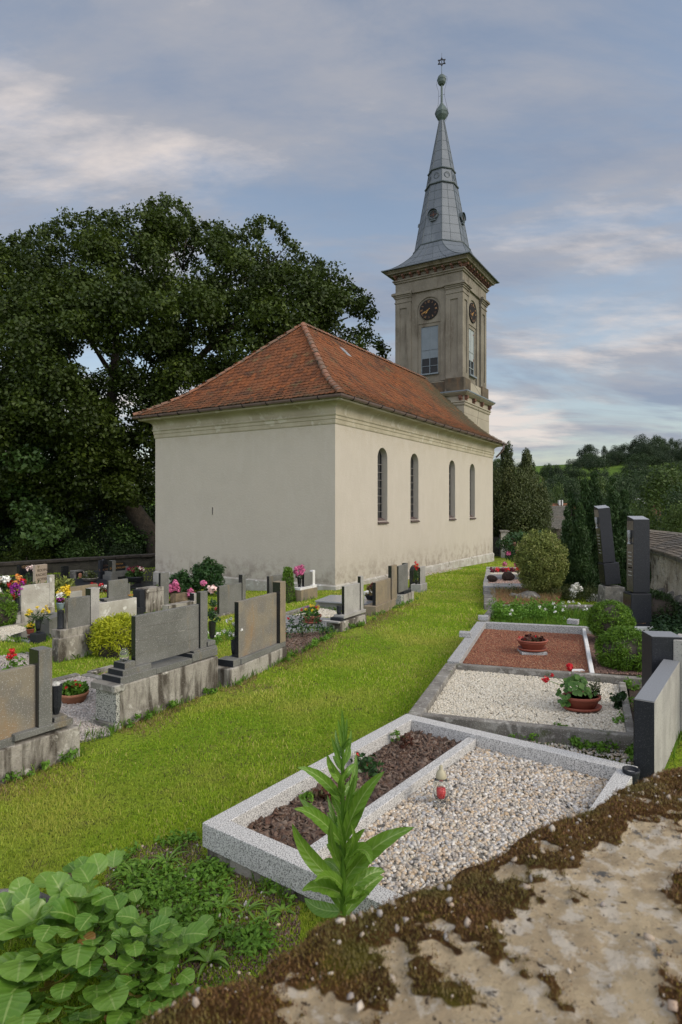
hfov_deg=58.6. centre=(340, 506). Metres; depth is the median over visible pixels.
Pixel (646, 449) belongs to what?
deciduous tree
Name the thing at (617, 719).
bedding plant
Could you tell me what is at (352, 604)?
gravestone
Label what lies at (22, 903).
bergenia
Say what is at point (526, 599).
red gravel
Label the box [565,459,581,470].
deciduous tree
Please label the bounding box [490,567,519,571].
flower bed
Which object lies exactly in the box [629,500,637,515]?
deciduous tree
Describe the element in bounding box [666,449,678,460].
deciduous tree
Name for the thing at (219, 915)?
loose pebbles
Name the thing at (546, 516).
arborvitae
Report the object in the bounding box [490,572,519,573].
white gravel
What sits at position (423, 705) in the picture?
grave kerb
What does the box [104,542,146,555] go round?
understory tree
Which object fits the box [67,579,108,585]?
grave slab
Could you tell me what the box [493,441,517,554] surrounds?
arborvitae
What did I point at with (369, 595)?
flower pot
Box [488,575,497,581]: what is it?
lava rock
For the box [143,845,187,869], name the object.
weed
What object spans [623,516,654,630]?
gravestone
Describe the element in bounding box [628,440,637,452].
deciduous tree
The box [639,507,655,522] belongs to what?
deciduous tree
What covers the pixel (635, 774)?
grave vase
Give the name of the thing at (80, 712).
grey gravel
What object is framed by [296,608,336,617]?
white gravel
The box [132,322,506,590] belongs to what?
church
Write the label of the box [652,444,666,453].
deciduous tree
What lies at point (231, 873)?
weed
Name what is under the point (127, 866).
weed
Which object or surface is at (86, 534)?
understory tree
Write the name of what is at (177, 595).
log planter
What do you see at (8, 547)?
understory tree
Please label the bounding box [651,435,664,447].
deciduous tree
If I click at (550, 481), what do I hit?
deciduous tree
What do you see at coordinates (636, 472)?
deciduous tree
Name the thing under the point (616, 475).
deciduous tree
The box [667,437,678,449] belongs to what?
deciduous tree
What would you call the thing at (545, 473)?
deciduous tree
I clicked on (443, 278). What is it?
church tower
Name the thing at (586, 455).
deciduous tree
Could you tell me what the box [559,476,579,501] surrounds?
deciduous tree
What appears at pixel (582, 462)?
deciduous tree
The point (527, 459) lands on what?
arborvitae
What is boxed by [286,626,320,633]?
grave slab
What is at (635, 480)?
deciduous tree
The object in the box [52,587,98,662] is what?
gravestone
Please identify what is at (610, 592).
rough base
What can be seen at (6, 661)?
grey gravel
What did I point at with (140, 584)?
grave slab
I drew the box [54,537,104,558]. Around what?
understory tree
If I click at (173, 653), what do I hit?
gravestone
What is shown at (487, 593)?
grave kerb
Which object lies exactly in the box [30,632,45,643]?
grave slab
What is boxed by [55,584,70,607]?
flower vase
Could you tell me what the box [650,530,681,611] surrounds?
boundary wall
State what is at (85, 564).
stone wall
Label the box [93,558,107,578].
gravestone
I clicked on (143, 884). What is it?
weed
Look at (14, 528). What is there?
understory tree
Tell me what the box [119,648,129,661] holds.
glass jar
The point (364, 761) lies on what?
bedding plant
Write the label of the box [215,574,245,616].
gravestone
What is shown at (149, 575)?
forest floor
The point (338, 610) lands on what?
flower vase
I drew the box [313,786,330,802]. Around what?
bedding plant
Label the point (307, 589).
gravestone
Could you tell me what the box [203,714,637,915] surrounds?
grave kerb
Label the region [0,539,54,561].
understory tree
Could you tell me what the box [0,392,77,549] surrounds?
broadleaf tree
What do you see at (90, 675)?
grave kerb
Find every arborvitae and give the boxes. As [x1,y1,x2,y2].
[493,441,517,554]
[493,461,521,553]
[493,466,540,534]
[493,490,545,551]
[516,447,539,515]
[517,470,553,525]
[522,491,553,532]
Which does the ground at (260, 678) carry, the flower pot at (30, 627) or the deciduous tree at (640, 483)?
the deciduous tree at (640, 483)
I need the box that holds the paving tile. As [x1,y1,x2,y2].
[517,648,546,654]
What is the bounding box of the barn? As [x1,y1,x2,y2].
[493,506,564,544]
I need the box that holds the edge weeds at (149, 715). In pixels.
[2,596,418,782]
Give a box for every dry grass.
[0,602,435,802]
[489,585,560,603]
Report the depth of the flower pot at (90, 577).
22.02 m
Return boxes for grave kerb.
[0,622,27,627]
[52,673,101,681]
[87,665,113,674]
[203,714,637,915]
[286,605,315,614]
[408,663,641,756]
[447,615,593,672]
[480,604,592,621]
[483,574,526,594]
[484,587,496,609]
[485,567,517,573]
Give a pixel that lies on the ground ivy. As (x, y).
(668, 623)
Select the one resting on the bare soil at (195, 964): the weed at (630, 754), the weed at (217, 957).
the weed at (217, 957)
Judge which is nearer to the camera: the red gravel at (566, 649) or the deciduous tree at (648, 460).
the red gravel at (566, 649)
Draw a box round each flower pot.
[26,622,34,633]
[56,597,64,609]
[61,680,89,703]
[81,570,98,581]
[125,566,144,582]
[303,604,321,623]
[365,582,372,599]
[516,634,547,651]
[541,663,601,712]
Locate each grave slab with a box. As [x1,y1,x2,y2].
[11,631,29,639]
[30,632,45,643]
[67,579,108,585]
[130,581,155,590]
[286,615,329,628]
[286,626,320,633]
[315,595,341,603]
[364,596,371,604]
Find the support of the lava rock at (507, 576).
on the brown gravel at (506, 581)
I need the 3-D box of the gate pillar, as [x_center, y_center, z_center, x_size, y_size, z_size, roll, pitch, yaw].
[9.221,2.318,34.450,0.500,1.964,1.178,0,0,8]
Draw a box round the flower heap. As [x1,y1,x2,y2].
[0,574,40,601]
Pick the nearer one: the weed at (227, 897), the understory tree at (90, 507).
the weed at (227, 897)
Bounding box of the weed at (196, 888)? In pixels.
[170,877,211,907]
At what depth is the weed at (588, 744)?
5.18 m
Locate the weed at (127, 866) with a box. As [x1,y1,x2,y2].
[106,860,154,882]
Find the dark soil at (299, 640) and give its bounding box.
[286,631,330,653]
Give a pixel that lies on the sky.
(563, 123)
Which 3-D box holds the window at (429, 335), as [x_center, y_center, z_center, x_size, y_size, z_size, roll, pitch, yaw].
[4.888,-8.660,33.644,1.120,2.720,0.240,0,0,31]
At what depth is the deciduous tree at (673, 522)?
22.97 m
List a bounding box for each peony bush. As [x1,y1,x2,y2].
[169,567,226,595]
[189,555,225,592]
[495,529,541,566]
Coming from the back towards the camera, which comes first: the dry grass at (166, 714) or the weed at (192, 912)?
the dry grass at (166, 714)
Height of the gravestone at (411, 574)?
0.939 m
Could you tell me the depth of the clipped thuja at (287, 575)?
15.66 m
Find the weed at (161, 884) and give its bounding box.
[147,872,187,896]
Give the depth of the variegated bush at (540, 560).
15.14 m
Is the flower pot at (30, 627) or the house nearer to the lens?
the flower pot at (30, 627)
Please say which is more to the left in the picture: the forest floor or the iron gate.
the forest floor
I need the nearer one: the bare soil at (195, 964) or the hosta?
the bare soil at (195, 964)
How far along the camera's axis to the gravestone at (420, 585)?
17.27 m
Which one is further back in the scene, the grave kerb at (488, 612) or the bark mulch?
the grave kerb at (488, 612)
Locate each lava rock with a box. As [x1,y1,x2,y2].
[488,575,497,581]
[502,571,514,580]
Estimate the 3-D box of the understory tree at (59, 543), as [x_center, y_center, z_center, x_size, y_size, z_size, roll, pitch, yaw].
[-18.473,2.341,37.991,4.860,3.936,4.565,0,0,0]
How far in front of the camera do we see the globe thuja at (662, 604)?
11.62 m
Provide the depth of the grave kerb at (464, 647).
9.76 m
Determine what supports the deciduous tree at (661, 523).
on the ground at (260, 678)
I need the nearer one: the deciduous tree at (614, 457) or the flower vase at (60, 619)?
the flower vase at (60, 619)
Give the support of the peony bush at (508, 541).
on the ground at (260, 678)
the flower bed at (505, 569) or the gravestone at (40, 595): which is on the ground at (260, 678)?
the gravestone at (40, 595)
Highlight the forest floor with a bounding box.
[6,568,154,589]
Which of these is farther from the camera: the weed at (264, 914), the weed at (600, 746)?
the weed at (600, 746)
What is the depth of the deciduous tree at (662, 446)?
239.04 m
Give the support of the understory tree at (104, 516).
on the ground at (260, 678)
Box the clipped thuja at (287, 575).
[281,566,295,603]
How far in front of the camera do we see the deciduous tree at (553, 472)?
179.45 m
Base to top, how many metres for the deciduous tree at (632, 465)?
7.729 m
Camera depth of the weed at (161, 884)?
3.41 m
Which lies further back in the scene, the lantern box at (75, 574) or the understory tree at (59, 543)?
the understory tree at (59, 543)
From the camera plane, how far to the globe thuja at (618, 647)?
7.56 m
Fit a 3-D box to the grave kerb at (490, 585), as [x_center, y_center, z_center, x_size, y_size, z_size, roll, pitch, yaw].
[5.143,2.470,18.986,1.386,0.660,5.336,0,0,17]
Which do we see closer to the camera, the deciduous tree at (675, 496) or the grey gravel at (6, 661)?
the grey gravel at (6, 661)
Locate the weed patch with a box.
[487,596,568,623]
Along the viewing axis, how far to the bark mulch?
4.40 m
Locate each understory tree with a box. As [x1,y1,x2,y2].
[0,493,68,551]
[0,519,55,561]
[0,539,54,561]
[1,516,85,558]
[44,470,104,548]
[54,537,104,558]
[61,522,135,556]
[75,496,152,554]
[93,472,154,549]
[101,522,154,555]
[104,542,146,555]
[133,503,154,552]
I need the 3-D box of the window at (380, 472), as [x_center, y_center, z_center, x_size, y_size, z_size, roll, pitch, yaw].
[1.337,-0.710,20.639,0.310,2.580,0.720,0,0,31]
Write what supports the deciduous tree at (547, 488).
on the ground at (260, 678)
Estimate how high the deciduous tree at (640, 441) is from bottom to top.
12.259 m
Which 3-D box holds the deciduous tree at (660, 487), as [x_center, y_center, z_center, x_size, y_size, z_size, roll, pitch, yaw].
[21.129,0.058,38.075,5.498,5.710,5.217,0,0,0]
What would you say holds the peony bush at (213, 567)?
on the ground at (260, 678)
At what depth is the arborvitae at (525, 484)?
36.44 m
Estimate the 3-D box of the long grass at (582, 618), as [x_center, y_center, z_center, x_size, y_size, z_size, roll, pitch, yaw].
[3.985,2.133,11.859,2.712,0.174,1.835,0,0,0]
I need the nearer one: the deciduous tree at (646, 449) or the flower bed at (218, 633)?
the flower bed at (218, 633)
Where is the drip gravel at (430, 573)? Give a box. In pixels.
[408,568,461,578]
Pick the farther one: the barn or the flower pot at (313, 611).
the barn
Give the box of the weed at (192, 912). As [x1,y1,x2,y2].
[156,903,207,926]
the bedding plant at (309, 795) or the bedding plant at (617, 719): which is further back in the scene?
the bedding plant at (617, 719)
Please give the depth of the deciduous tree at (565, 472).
188.38 m
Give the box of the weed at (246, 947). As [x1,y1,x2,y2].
[238,936,270,956]
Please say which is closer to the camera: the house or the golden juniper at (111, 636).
the golden juniper at (111, 636)
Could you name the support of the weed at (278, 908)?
on the bare soil at (195, 964)
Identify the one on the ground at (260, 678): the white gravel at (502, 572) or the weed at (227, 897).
the weed at (227, 897)
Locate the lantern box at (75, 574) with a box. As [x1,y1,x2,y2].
[70,570,83,578]
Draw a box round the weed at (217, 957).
[182,942,229,980]
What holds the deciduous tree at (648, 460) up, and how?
on the ground at (260, 678)
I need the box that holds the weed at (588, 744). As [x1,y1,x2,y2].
[571,738,594,749]
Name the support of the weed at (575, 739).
on the loose gravel at (623, 755)
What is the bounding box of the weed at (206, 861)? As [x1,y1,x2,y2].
[188,859,219,871]
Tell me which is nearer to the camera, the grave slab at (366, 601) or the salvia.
the salvia
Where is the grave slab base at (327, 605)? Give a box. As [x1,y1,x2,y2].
[316,602,341,609]
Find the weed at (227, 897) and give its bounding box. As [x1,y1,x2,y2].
[197,889,244,920]
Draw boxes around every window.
[378,451,388,523]
[410,456,419,521]
[420,325,438,375]
[449,464,456,519]
[469,329,476,378]
[470,469,475,518]
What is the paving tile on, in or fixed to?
on the red gravel at (566, 649)
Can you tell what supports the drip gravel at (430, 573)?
on the ground at (260, 678)
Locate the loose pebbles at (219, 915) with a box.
[98,842,284,999]
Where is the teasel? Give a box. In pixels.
[292,711,413,917]
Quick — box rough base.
[597,584,624,603]
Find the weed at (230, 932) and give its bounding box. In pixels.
[212,922,242,946]
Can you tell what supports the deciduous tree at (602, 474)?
on the ground at (260, 678)
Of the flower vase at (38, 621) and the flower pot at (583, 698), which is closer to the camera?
the flower pot at (583, 698)
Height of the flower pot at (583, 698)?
0.453 m
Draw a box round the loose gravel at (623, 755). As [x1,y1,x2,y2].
[530,740,632,764]
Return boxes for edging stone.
[0,888,49,902]
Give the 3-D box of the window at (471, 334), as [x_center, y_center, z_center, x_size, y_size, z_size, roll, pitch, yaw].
[7.376,-8.660,34.246,0.240,2.720,1.120,0,0,31]
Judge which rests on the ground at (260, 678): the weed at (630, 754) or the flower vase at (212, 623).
the weed at (630, 754)
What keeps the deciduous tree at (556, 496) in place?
on the ground at (260, 678)
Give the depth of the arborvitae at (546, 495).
37.67 m
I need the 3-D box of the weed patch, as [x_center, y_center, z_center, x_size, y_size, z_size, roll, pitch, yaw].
[3.718,2.054,12.026,1.748,0.469,1.408,0,0,0]
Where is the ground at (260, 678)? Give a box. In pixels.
[0,460,681,1023]
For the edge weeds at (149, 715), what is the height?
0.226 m
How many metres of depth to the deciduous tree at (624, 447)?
254.61 m
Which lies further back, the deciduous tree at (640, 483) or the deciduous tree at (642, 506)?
the deciduous tree at (640, 483)
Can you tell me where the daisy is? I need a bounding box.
[509,600,587,624]
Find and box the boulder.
[509,590,541,598]
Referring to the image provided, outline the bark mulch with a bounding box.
[246,730,460,849]
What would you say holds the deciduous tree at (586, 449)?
on the ground at (260, 678)
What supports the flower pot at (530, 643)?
on the paving tile
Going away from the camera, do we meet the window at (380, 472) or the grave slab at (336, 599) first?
the grave slab at (336, 599)
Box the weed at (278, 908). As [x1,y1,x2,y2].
[268,900,294,922]
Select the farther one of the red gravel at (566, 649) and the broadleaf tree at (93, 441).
the broadleaf tree at (93, 441)
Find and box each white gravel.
[0,625,25,641]
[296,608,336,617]
[428,669,625,731]
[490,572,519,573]
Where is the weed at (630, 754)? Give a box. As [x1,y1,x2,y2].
[626,746,632,760]
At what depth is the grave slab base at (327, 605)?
13.95 m
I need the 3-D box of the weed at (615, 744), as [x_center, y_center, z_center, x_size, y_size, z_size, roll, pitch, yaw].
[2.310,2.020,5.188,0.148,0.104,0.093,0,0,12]
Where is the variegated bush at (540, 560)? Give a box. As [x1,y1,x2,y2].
[511,527,569,593]
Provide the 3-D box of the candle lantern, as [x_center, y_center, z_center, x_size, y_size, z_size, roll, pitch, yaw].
[0.672,1.869,4.085,0.114,0.262,0.114,0,0,0]
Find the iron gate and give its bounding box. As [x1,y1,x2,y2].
[493,534,499,556]
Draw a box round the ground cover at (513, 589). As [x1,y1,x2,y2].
[493,583,592,599]
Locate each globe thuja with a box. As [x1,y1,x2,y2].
[0,591,18,626]
[585,599,636,638]
[594,625,641,671]
[650,588,679,618]
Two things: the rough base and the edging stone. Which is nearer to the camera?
the edging stone
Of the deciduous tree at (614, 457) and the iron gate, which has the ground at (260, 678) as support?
the deciduous tree at (614, 457)
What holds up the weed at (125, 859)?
on the bare soil at (195, 964)
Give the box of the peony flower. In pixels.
[200,580,206,585]
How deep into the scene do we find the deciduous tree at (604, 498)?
100.34 m
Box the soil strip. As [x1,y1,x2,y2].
[629,687,640,717]
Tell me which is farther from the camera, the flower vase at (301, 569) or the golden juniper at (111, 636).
the flower vase at (301, 569)
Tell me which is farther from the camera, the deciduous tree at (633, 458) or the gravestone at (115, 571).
the deciduous tree at (633, 458)
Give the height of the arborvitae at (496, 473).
6.266 m
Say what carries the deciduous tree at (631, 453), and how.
on the ground at (260, 678)
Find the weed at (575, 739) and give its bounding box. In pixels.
[568,735,580,748]
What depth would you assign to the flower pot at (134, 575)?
21.14 m
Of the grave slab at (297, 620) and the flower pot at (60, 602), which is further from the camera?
the flower pot at (60, 602)
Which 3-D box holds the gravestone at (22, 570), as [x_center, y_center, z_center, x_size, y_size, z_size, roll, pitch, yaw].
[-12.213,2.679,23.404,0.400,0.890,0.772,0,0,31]
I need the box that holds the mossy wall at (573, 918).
[136,765,681,1023]
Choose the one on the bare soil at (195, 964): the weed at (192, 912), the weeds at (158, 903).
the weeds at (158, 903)
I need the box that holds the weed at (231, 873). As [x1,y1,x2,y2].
[214,867,235,884]
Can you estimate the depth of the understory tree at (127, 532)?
35.77 m
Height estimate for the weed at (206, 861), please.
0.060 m
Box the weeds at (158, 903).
[95,828,298,1023]
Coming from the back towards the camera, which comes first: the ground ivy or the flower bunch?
the flower bunch
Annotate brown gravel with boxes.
[488,579,520,582]
[587,633,641,674]
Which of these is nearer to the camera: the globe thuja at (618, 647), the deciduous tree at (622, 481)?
the globe thuja at (618, 647)
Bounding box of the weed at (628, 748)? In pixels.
[624,744,632,753]
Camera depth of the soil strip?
6.61 m
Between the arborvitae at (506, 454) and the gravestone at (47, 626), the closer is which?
the gravestone at (47, 626)
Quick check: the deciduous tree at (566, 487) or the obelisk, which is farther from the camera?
the deciduous tree at (566, 487)
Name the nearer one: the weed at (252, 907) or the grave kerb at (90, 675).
the weed at (252, 907)
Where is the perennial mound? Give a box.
[546,582,597,601]
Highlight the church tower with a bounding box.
[381,57,499,434]
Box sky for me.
[0,0,681,484]
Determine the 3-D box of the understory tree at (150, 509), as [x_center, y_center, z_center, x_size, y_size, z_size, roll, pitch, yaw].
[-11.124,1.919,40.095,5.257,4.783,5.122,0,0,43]
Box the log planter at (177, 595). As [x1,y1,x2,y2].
[169,579,194,602]
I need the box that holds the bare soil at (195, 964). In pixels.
[96,839,300,1023]
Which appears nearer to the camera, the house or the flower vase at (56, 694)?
the flower vase at (56, 694)
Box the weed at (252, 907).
[226,896,268,919]
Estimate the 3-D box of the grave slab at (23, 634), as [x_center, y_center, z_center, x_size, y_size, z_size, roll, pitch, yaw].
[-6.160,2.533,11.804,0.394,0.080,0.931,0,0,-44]
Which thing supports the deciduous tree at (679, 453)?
on the ground at (260, 678)
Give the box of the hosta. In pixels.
[44,575,75,595]
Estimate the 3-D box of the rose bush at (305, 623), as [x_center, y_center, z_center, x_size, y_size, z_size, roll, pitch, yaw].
[-0.540,2.065,10.734,1.013,0.660,0.360,0,0,-14]
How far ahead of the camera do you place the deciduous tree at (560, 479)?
171.11 m
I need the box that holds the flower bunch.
[25,565,32,580]
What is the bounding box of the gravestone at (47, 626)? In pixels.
[40,612,64,637]
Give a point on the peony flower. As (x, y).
(204, 582)
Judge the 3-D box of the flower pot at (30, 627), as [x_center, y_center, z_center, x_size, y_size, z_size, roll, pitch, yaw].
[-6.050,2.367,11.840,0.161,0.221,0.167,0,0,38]
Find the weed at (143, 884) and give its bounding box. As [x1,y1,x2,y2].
[126,877,160,898]
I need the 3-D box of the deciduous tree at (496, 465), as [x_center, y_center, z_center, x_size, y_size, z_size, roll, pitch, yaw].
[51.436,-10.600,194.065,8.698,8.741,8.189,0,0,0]
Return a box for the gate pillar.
[499,530,508,557]
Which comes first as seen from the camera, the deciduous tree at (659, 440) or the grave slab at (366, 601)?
the grave slab at (366, 601)
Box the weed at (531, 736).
[528,733,538,740]
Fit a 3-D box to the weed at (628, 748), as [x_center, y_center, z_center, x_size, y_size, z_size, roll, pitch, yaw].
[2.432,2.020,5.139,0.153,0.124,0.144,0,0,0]
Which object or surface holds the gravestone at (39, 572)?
on the ground at (260, 678)
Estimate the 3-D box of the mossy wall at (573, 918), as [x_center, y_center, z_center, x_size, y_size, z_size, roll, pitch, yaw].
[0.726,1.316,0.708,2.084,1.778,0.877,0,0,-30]
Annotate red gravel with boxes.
[463,629,588,672]
[496,589,561,603]
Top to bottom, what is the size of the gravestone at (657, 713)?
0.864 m
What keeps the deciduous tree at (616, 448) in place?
on the ground at (260, 678)
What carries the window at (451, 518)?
in the church
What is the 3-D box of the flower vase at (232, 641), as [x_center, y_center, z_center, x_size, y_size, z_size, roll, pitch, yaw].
[-1.446,1.725,8.071,0.294,0.522,0.218,0,0,0]
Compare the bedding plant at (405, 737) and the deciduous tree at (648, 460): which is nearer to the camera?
the bedding plant at (405, 737)
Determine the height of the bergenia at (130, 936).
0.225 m
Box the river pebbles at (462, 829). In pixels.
[323,746,607,894]
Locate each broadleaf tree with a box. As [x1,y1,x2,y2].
[0,191,391,553]
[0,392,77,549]
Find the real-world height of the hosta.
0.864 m
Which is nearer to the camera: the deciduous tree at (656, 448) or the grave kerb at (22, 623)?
the grave kerb at (22, 623)
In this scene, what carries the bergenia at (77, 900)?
on the ground at (260, 678)
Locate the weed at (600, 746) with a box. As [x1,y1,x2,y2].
[591,741,610,753]
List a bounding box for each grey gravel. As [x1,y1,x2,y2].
[0,654,28,669]
[52,676,109,740]
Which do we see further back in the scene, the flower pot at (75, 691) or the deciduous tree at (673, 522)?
the deciduous tree at (673, 522)
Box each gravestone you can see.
[0,646,79,785]
[9,575,54,624]
[12,565,32,581]
[33,564,49,583]
[40,612,64,637]
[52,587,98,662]
[55,566,69,578]
[67,584,97,597]
[91,591,217,731]
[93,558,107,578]
[99,578,136,619]
[103,560,129,581]
[133,572,168,614]
[162,593,195,609]
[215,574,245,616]
[218,581,286,687]
[267,574,282,593]
[294,570,317,601]
[322,576,366,631]
[363,564,396,615]
[396,564,413,604]
[408,565,417,588]
[411,566,426,592]
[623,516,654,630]
[633,631,681,779]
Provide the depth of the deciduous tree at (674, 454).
232.36 m
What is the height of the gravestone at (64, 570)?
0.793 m
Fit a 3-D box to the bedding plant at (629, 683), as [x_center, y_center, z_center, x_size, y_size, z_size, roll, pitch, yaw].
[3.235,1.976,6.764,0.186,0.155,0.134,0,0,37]
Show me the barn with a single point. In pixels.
(558, 510)
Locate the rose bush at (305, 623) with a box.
[286,606,337,638]
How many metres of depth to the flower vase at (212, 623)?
7.77 m
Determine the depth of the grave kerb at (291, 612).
13.64 m
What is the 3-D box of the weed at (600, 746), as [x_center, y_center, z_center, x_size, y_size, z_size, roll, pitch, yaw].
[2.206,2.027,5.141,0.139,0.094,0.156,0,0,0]
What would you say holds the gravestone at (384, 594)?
on the ground at (260, 678)
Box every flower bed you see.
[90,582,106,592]
[208,625,233,644]
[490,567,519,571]
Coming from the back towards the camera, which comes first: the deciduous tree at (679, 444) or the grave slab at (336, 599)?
the deciduous tree at (679, 444)
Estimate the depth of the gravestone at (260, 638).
8.36 m
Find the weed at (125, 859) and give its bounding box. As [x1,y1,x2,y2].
[113,848,139,876]
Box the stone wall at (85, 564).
[0,553,154,575]
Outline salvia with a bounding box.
[1,648,26,669]
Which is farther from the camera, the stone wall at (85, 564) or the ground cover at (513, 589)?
the stone wall at (85, 564)
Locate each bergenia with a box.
[0,876,69,1023]
[15,850,135,1023]
[93,889,218,1023]
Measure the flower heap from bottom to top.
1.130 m
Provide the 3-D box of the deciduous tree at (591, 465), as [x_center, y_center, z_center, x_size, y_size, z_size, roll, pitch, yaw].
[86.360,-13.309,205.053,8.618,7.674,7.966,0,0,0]
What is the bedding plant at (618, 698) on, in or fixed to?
on the white gravel at (530, 690)
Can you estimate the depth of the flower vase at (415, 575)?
16.91 m
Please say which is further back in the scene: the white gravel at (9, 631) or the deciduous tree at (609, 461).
the deciduous tree at (609, 461)
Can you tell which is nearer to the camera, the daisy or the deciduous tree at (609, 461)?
the daisy
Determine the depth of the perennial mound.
15.28 m
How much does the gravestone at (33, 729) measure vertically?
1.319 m
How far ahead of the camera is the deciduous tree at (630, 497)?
121.08 m
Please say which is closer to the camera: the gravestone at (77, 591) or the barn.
the gravestone at (77, 591)
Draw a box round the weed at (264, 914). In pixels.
[255,905,279,922]
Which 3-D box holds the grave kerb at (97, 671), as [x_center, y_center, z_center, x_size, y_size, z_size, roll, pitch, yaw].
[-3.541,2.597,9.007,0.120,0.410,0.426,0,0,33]
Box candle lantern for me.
[433,765,449,807]
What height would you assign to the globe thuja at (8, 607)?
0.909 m
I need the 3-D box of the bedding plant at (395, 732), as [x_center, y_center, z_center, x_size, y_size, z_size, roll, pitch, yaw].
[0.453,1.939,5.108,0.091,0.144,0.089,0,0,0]
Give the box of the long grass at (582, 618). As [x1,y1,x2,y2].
[490,606,589,625]
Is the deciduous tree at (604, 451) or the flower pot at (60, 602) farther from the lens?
the deciduous tree at (604, 451)
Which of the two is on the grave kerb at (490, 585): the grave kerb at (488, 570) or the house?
the grave kerb at (488, 570)
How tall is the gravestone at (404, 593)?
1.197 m
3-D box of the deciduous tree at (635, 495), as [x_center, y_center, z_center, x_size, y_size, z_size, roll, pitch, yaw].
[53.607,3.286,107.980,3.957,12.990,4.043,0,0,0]
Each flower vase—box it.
[10,581,24,611]
[25,605,52,632]
[52,681,61,714]
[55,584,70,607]
[57,610,63,628]
[207,584,220,638]
[222,617,242,656]
[293,564,305,586]
[337,606,340,614]
[413,561,420,583]
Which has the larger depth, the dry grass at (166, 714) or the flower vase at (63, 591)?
the flower vase at (63, 591)
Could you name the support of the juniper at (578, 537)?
on the ground at (260, 678)
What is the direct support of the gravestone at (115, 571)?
on the ground at (260, 678)
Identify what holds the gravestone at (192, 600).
on the ground at (260, 678)
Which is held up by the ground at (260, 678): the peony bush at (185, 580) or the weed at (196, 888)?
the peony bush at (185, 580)
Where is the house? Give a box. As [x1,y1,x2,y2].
[551,500,566,534]
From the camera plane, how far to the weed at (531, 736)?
5.35 m
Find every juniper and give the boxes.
[83,612,134,657]
[541,471,651,596]
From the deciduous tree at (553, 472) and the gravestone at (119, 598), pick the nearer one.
the gravestone at (119, 598)
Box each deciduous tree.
[493,460,510,469]
[536,476,548,493]
[539,463,552,478]
[544,478,559,499]
[545,474,571,488]
[547,464,562,487]
[548,482,567,502]
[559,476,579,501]
[560,467,578,478]
[562,477,580,492]
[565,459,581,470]
[567,466,589,480]
[573,456,590,468]
[576,444,600,458]
[579,476,607,501]
[582,452,597,463]
[585,456,609,474]
[595,469,609,481]
[598,477,634,494]
[599,487,608,505]
[600,445,607,458]
[603,458,615,466]
[607,472,621,481]
[609,445,623,454]
[610,450,625,465]
[615,473,644,505]
[615,479,639,506]
[618,462,641,480]
[619,442,630,453]
[623,467,656,483]
[624,453,649,469]
[627,447,639,461]
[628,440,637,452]
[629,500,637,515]
[631,463,681,530]
[631,489,646,509]
[632,434,655,449]
[632,475,647,502]
[633,495,646,515]
[634,443,655,463]
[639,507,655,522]
[642,455,663,469]
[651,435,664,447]
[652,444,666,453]
[652,451,675,472]
[652,512,668,530]
[653,482,681,529]
[658,443,669,451]
[661,501,681,533]
[662,438,670,448]
[663,450,677,461]
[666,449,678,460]
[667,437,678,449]
[675,449,681,462]
[676,439,681,449]
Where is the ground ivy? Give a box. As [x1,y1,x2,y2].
[643,593,681,634]
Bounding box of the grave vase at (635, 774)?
[622,766,639,783]
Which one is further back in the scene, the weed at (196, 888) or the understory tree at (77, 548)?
the understory tree at (77, 548)
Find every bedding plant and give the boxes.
[298,790,313,803]
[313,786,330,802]
[350,752,384,776]
[389,730,399,743]
[399,733,412,748]
[609,691,626,709]
[612,711,628,722]
[623,676,640,690]
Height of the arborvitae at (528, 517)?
4.575 m
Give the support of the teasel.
on the ground at (260, 678)
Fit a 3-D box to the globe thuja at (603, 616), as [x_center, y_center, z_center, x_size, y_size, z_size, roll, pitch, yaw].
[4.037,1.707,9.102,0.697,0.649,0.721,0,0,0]
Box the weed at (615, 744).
[605,739,620,748]
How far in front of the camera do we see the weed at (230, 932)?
2.98 m

